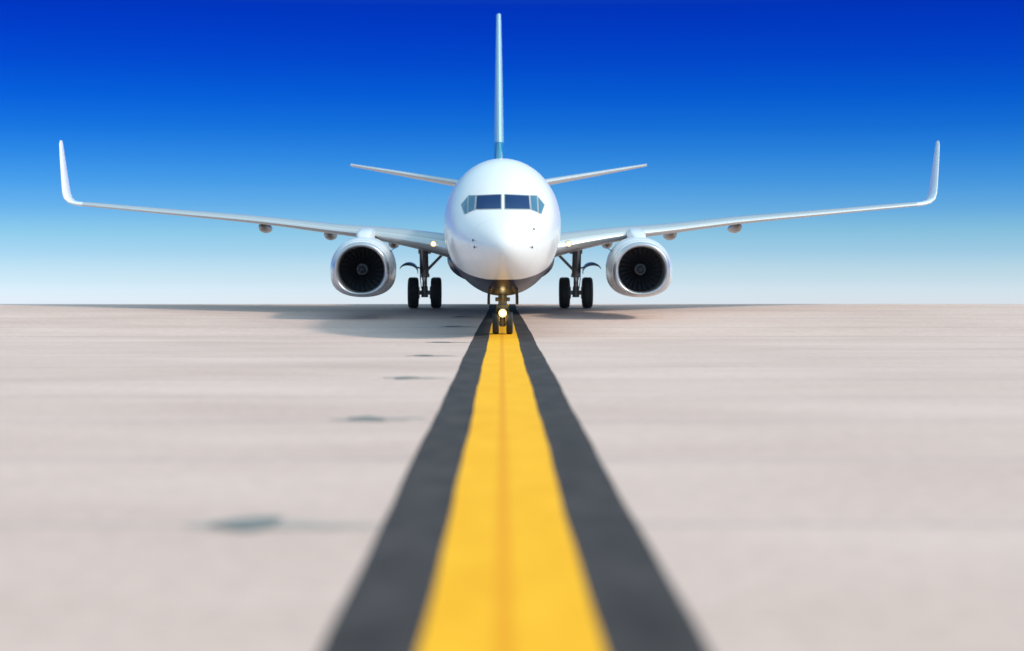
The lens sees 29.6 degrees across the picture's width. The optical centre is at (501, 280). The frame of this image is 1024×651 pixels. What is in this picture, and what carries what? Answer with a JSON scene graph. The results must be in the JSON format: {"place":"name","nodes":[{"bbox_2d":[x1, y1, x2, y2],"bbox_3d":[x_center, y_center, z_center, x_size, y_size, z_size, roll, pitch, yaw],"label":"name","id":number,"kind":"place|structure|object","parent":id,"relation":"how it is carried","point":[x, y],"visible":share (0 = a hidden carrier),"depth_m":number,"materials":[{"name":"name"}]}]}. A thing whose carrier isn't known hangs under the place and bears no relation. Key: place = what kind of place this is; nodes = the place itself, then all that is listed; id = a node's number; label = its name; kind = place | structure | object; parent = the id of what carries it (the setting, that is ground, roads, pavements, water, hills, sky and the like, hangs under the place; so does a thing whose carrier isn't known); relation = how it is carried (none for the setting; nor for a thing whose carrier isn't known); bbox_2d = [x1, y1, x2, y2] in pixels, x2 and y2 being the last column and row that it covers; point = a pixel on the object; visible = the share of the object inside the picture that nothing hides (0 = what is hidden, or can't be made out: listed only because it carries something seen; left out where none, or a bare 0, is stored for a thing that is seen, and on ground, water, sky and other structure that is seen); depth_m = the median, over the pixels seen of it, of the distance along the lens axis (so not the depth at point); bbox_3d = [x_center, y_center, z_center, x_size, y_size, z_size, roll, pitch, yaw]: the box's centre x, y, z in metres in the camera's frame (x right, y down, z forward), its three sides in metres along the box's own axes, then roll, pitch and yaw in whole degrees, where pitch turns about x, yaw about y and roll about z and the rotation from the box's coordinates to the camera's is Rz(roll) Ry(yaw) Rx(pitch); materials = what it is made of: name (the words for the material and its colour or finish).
{"place":"outdoors","nodes":[
{"label":"outdoors","id":0,"kind":"place"},
{"bbox_2d":[406,355,453,355],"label":"pavement patch","id":1,"kind":"object","parent":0,"point":[429,355],"visible":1,"depth_m":44.27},
{"bbox_2d":[441,326,476,326],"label":"pavement patch","id":2,"kind":"object","parent":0,"point":[458,326],"visible":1,"depth_m":63.95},
{"bbox_2d":[0,304,1023,650],"bbox_3d":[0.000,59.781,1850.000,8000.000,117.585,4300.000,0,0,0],"label":"ground","id":3,"kind":"structure","parent":0,"point":[816,476],"depth_m":18.90,"materials":[{"name":"concrete"}]},
{"bbox_2d":[184,516,371,529],"bbox_3d":[-1.589,1.722,13.614,1.189,0.008,0.736,0,0,34],"label":"pavement patch","id":4,"kind":"object","parent":3,"relation":"on","point":[254,523],"visible":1,"depth_m":13.66,"materials":[{"name":"grey concrete"}]},
{"bbox_2d":[332,416,425,420],"bbox_3d":[-1.532,1.722,24.123,1.197,0.008,0.708,0,0,0],"label":"pavement patch","id":5,"kind":"object","parent":3,"relation":"on","point":[361,418],"visible":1,"depth_m":24.12,"materials":[{"name":"grey concrete"}]},
{"bbox_2d":[383,377,434,378],"bbox_3d":[-1.526,1.722,34.260,1.071,0.008,0.689,0,0,-19],"label":"pavement patch","id":6,"kind":"object","parent":3,"relation":"on","point":[408,377],"visible":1,"depth_m":34.27,"materials":[{"name":"grey concrete"}]},
{"bbox_2d":[59,13,939,333],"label":"passenger jet","id":7,"kind":"object","parent":3,"relation":"on","point":[503,237],"visible":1,"depth_m":68.25,"materials":[{"name":"paint"}]},
{"bbox_2d":[418,304,604,650],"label":"taxiway centre line","id":8,"kind":"object","parent":3,"relation":"on","point":[510,577],"visible":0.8,"depth_m":12.58,"materials":[{"name":"yellow paint"}]},
{"bbox_2d":[320,304,709,650],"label":"taxiway border paint","id":9,"kind":"object","parent":3,"relation":"on","point":[636,602],"visible":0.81,"depth_m":12.70,"materials":[{"name":"black paint"}]},
{"bbox_2d":[0,0,1023,303],"label":"sky","id":10,"kind":"structure","parent":0,"point":[731,108],"materials":[{"name":"blue"}]}
]}

